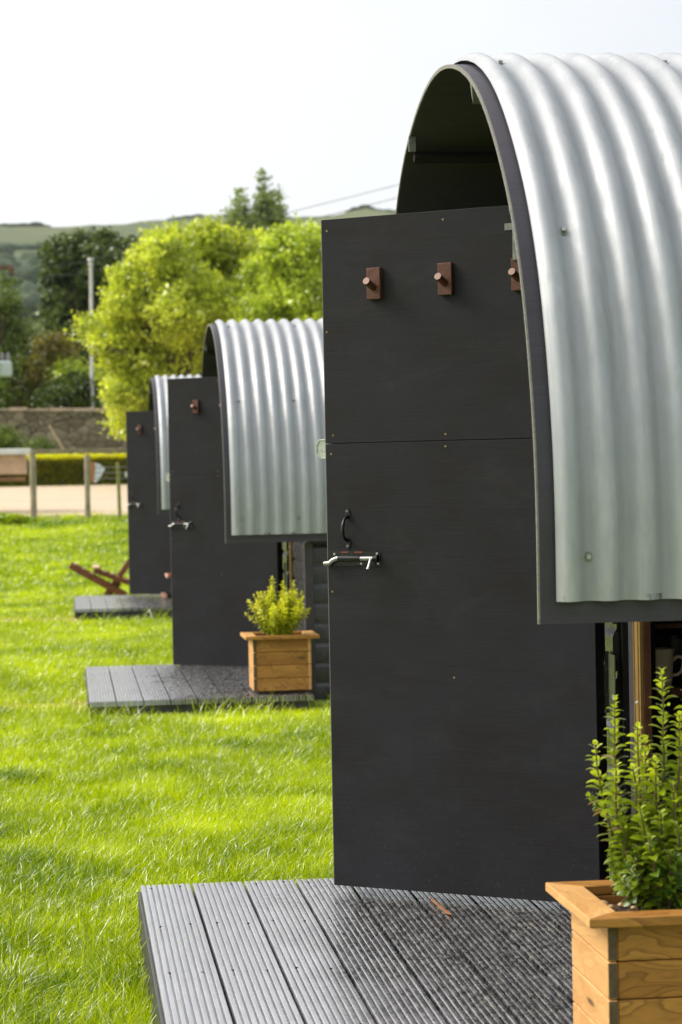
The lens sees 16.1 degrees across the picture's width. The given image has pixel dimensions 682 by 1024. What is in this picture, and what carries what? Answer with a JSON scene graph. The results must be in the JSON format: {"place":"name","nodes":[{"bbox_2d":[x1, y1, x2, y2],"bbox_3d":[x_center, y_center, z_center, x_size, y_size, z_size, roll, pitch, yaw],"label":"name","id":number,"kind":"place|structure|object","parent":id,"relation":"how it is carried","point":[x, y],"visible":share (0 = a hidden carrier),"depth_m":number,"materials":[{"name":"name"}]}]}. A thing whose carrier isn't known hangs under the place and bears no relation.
{"place":"outdoors","nodes":[
{"label":"outdoors","id":0,"kind":"place"},
{"bbox_2d":[0,484,127,515],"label":"gravel track","id":1,"kind":"structure","parent":0,"point":[54,500],"depth_m":44.81,"materials":[{"name":"beige gravel"}]},
{"bbox_2d":[0,511,333,1023],"bbox_3d":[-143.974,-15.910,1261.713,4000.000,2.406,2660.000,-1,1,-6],"label":"ground","id":2,"kind":"structure","parent":0,"point":[321,702],"depth_m":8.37,"materials":[{"name":"plant"}]},
{"bbox_2d":[0,265,14,376],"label":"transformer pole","id":3,"kind":"object","parent":2,"relation":"on","point":[6,368],"visible":1,"depth_m":57.07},
{"bbox_2d":[0,272,88,276],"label":"overhead wire","id":4,"kind":"object","parent":3,"relation":"attached to","point":[43,276],"visible":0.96,"depth_m":59.69,"materials":[{"name":"grey metal"}]},
{"bbox_2d":[14,261,88,268],"bbox_3d":[-7.730,-6.094,59.335,0.014,0.495,5.136,-1,1,32],"label":"overhead wire","id":5,"kind":"object","parent":3,"relation":"attached to","point":[54,265],"visible":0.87,"depth_m":60.26,"materials":[{"name":"grey metal"}]},
{"bbox_2d":[0,419,28,448],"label":"weedy shrub","id":6,"kind":"object","parent":2,"relation":"on","point":[8,440],"visible":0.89,"depth_m":57.06,"materials":[{"name":"green plant"}]},
{"bbox_2d":[0,448,30,481],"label":"wooden trough","id":7,"kind":"object","parent":2,"relation":"on","point":[13,461],"visible":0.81,"depth_m":41.52,"materials":[{"name":"brown wood"}]},
{"bbox_2d":[0,507,36,523],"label":"hedge bank","id":8,"kind":"structure","parent":2,"relation":"on","point":[11,517],"depth_m":38.66,"materials":[{"name":"green plant"}]},
{"bbox_2d":[0,267,48,410],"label":"olive green tree","id":9,"kind":"object","parent":2,"relation":"on","point":[16,334],"visible":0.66,"depth_m":64.65,"materials":[{"name":"green plant"}]},
{"bbox_2d":[23,436,55,459],"bbox_3d":[-7.129,-1.242,57.033,0.821,1.134,1.274,-1,1,-6],"label":"weedy shrub","id":10,"kind":"object","parent":2,"relation":"on","point":[36,444],"visible":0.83,"depth_m":56.85,"materials":[{"name":"green plant"}]},
{"bbox_2d":[5,323,84,408],"bbox_3d":[-7.963,-2.921,64.563,2.432,4.148,3.266,-1,1,-6],"label":"brownish shrub","id":11,"kind":"object","parent":2,"relation":"on","point":[53,347],"visible":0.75,"depth_m":63.77,"materials":[{"name":"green plant"}]},
{"bbox_2d":[48,425,63,448],"bbox_3d":[-6.677,-1.440,58.507,0.064,1.388,1.453,-2,1,-38],"label":"leaning pole","id":12,"kind":"object","parent":2,"relation":"on","point":[56,437],"visible":0.35,"depth_m":58.79,"materials":[{"name":"brown wood"}]},
{"bbox_2d":[0,452,126,486],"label":"clipped hedge","id":13,"kind":"object","parent":2,"relation":"on","point":[59,469],"visible":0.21,"depth_m":50.03,"materials":[{"name":"green plant"}]},
{"bbox_2d":[0,407,126,459],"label":"stone wall","id":14,"kind":"structure","parent":2,"relation":"on","point":[78,428],"depth_m":59.59,"materials":[{"name":"grey stone"}]},
{"bbox_2d":[26,368,103,411],"bbox_3d":[-7.031,-2.248,62.557,2.249,2.861,3.050,-1,1,-6],"label":"dark shrub","id":15,"kind":"object","parent":2,"relation":"on","point":[70,389],"visible":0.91,"depth_m":61.73,"materials":[{"name":"green plant"}]},
{"bbox_2d":[11,450,126,518],"bbox_3d":[-4.035,-0.360,39.798,9.498,1.346,0.115,-1,1,-6],"label":"stock fence","id":16,"kind":"object","parent":2,"relation":"on","point":[33,486],"visible":0.33,"depth_m":39.73,"materials":[{"name":"metal"}]},
{"bbox_2d":[90,461,104,482],"bbox_3d":[-4.021,-0.666,40.099,0.089,0.365,0.343,0,1,43],"label":"leaning sign","id":17,"kind":"object","parent":16,"relation":"attached to","point":[96,472],"visible":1,"depth_m":40.09,"materials":[{"name":"white"}]},
{"bbox_2d":[33,352,104,407],"bbox_3d":[-7.152,-2.562,64.195,1.981,3.418,2.814,-1,1,12],"label":"bright shrub","id":18,"kind":"object","parent":2,"relation":"on","point":[65,366],"visible":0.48,"depth_m":63.27,"materials":[{"name":"green plant"}]},
{"bbox_2d":[36,447,126,453],"bbox_3d":[-3.200,-1.001,51.979,9.560,0.900,0.170,-1,1,-6],"label":"rail fence","id":19,"kind":"object","parent":2,"relation":"on","point":[71,450],"visible":0.09,"depth_m":51.63,"materials":[{"name":"wood"}]},
{"bbox_2d":[32,225,141,407],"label":"ivy clad tree","id":20,"kind":"object","parent":2,"relation":"on","point":[64,296],"visible":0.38,"depth_m":73.75,"materials":[{"name":"green plant"}]},
{"bbox_2d":[88,258,93,407],"bbox_3d":[-6.339,-3.605,61.638,0.203,5.742,0.170,-1,1,-6],"label":"utility pole","id":21,"kind":"object","parent":2,"relation":"on","point":[90,264],"visible":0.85,"depth_m":61.59,"materials":[{"name":"grey wood"}]},
{"bbox_2d":[93,198,395,270],"bbox_3d":[1.694,-8.285,62.143,16.259,3.965,0.014,-1,1,-3],"label":"overhead wire","id":22,"kind":"object","parent":21,"relation":"attached to","point":[314,218],"visible":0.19,"depth_m":62.04,"materials":[{"name":"grey metal"}]},
{"bbox_2d":[91,184,398,259],"bbox_3d":[1.712,-8.573,61.940,16.259,3.985,0.014,-1,1,-3],"label":"overhead wire","id":23,"kind":"object","parent":21,"relation":"attached to","point":[281,214],"visible":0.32,"depth_m":61.79,"materials":[{"name":"grey metal"}]},
{"bbox_2d":[69,559,128,595],"bbox_3d":[-2.518,0.639,25.932,0.798,0.575,0.620,-1,1,-6],"label":"garden chair","id":24,"kind":"object","parent":2,"relation":"on","point":[113,586],"visible":0.78,"depth_m":25.66,"materials":[{"name":"brown wood"}]},
{"bbox_2d":[74,594,171,620],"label":"deck","id":25,"kind":"structure","parent":2,"relation":"on","point":[117,606],"depth_m":22.03,"materials":[{"name":"grey wood"}]},
{"bbox_2d":[161,573,171,598],"bbox_3d":[-1.434,0.698,23.087,0.557,0.227,0.420,-1,1,-6],"label":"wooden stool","id":26,"kind":"object","parent":25,"relation":"on","point":[164,595],"visible":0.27,"depth_m":22.88,"materials":[{"name":"brown wood"}]},
{"bbox_2d":[63,215,244,441],"bbox_3d":[-3.285,-3.109,48.120,4.656,5.555,3.554,-2,1,-49],"label":"lime green tree","id":27,"kind":"object","parent":2,"relation":"on","point":[164,302],"visible":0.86,"depth_m":47.16,"materials":[{"name":"green plant"}]},
{"bbox_2d":[125,374,201,593],"bbox_3d":[-0.606,-0.203,23.361,2.922,2.281,2.356,-1,1,-6],"label":"roof hut","id":28,"kind":"object","parent":2,"relation":"on","point":[148,492],"visible":0.12,"depth_m":23.68,"materials":[{"name":"metal"}]},
{"bbox_2d":[125,410,171,593],"bbox_3d":[-1.780,-0.094,23.630,0.821,1.800,0.116,-1,1,30],"label":"door","id":29,"kind":"structure","parent":28,"relation":"in","point":[149,543],"depth_m":23.71,"materials":[{"name":"black wood"}]},
{"bbox_2d":[85,664,313,717],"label":"deck","id":30,"kind":"structure","parent":2,"relation":"on","point":[174,687],"depth_m":13.44,"materials":[{"name":"grey wood"}]},
{"bbox_2d":[240,630,319,692],"bbox_3d":[-0.336,0.824,13.283,0.402,0.312,0.408,-1,1,-6],"label":"planter","id":31,"kind":"object","parent":30,"relation":"on","point":[279,663],"visible":1,"depth_m":13.12,"materials":[{"name":"brown wood"}]},
{"bbox_2d":[245,576,309,635],"bbox_3d":[-0.332,0.527,13.225,0.327,0.360,0.308,0,1,36],"label":"evergreen shrub","id":32,"kind":"object","parent":31,"relation":"in","point":[283,616],"visible":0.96,"depth_m":13.19,"materials":[{"name":"green plant"}]},
{"bbox_2d":[175,210,268,375],"bbox_3d":[-2.420,-3.354,50.068,3.418,5.755,3.363,-1,1,-6],"label":"lime green tree","id":33,"kind":"object","parent":2,"relation":"on","point":[224,248],"visible":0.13,"depth_m":49.07,"materials":[{"name":"green plant"}]},
{"bbox_2d":[165,318,329,699],"bbox_3d":[0.421,-0.050,14.763,2.922,2.281,2.356,-1,1,-6],"label":"roof hut","id":34,"kind":"object","parent":2,"relation":"on","point":[245,476],"visible":0.29,"depth_m":14.07,"materials":[{"name":"metal"}]},
{"bbox_2d":[165,377,283,666],"bbox_3d":[-0.748,0.059,15.041,0.821,1.800,0.136,-1,1,30],"label":"door","id":35,"kind":"structure","parent":34,"relation":"in","point":[213,580],"depth_m":15.09,"materials":[{"name":"black wood"}]},
{"bbox_2d":[292,541,309,630],"bbox_3d":[-0.230,0.409,14.141,0.016,1.310,0.930,-1,1,-6],"label":"hatch door","id":36,"kind":"structure","parent":34,"relation":"in","point":[297,547],"depth_m":14.24,"materials":[{"name":"grey wood"}]},
{"bbox_2d":[219,167,293,233],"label":"open ash tree","id":37,"kind":"object","parent":2,"relation":"on","point":[261,211],"visible":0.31,"depth_m":79.80,"materials":[{"name":"green plant"}]},
{"bbox_2d":[223,212,323,322],"bbox_3d":[-0.502,-3.095,47.114,3.628,5.558,3.303,-1,1,-6],"label":"fresh green tree","id":38,"kind":"object","parent":2,"relation":"on","point":[279,279],"visible":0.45,"depth_m":46.24,"materials":[{"name":"green plant"}]},
{"bbox_2d":[138,878,574,1023],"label":"deck","id":39,"kind":"structure","parent":2,"relation":"on","point":[318,951],"depth_m":5.70,"materials":[{"name":"grey wood"}]},
{"bbox_2d":[430,897,450,914],"bbox_3d":[0.256,1.026,6.298,0.010,0.004,0.250,-1,1,-10],"label":"wood splinter","id":40,"kind":"object","parent":39,"relation":"on","point":[440,906],"visible":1,"depth_m":6.28,"materials":[{"name":"brown wood"}]},
{"bbox_2d":[545,880,681,1023],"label":"planter","id":41,"kind":"object","parent":39,"relation":"on","point":[627,964],"visible":0.86,"depth_m":4.46,"materials":[{"name":"brown wood"}]},
{"bbox_2d":[585,667,681,910],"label":"evergreen shrub","id":42,"kind":"object","parent":41,"relation":"on","point":[646,857],"visible":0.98,"depth_m":4.55,"materials":[{"name":"green plant"}]},
{"bbox_2d":[316,52,681,901],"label":"roof hut","id":43,"kind":"object","parent":2,"relation":"on","point":[498,448],"visible":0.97,"depth_m":6.27,"materials":[{"name":"metal"}]},
{"bbox_2d":[316,205,608,901],"bbox_3d":[0.292,0.108,6.363,0.821,1.800,0.136,-1,1,30],"label":"door","id":44,"kind":"structure","parent":43,"relation":"in","point":[463,724],"depth_m":6.36,"materials":[{"name":"black wood"}]},
{"bbox_2d":[655,635,681,681],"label":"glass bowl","id":45,"kind":"object","parent":43,"relation":"on","point":[672,641],"visible":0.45,"depth_m":6.21,"materials":[{"name":"black glass"}]},
{"bbox_2d":[655,647,681,686],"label":"mug","id":46,"kind":"object","parent":43,"relation":"on","point":[665,657],"visible":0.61,"depth_m":6.10,"materials":[{"name":"beige ceramic"}]},
{"bbox_2d":[0,208,394,407],"bbox_3d":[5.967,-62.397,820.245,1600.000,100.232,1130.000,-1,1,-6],"label":"hill","id":47,"kind":"structure","parent":0,"point":[20,235],"depth_m":860.63,"materials":[{"name":"green plant"}]},
{"bbox_2d":[0,205,395,322],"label":"woodland","id":48,"kind":"object","parent":47,"relation":"on","point":[23,261],"visible":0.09,"depth_m":555.57,"materials":[{"name":"green plant"}]},
{"bbox_2d":[0,0,681,226],"label":"sky","id":49,"kind":"structure","parent":0,"point":[113,112],"materials":[{"name":"white"}]}
]}

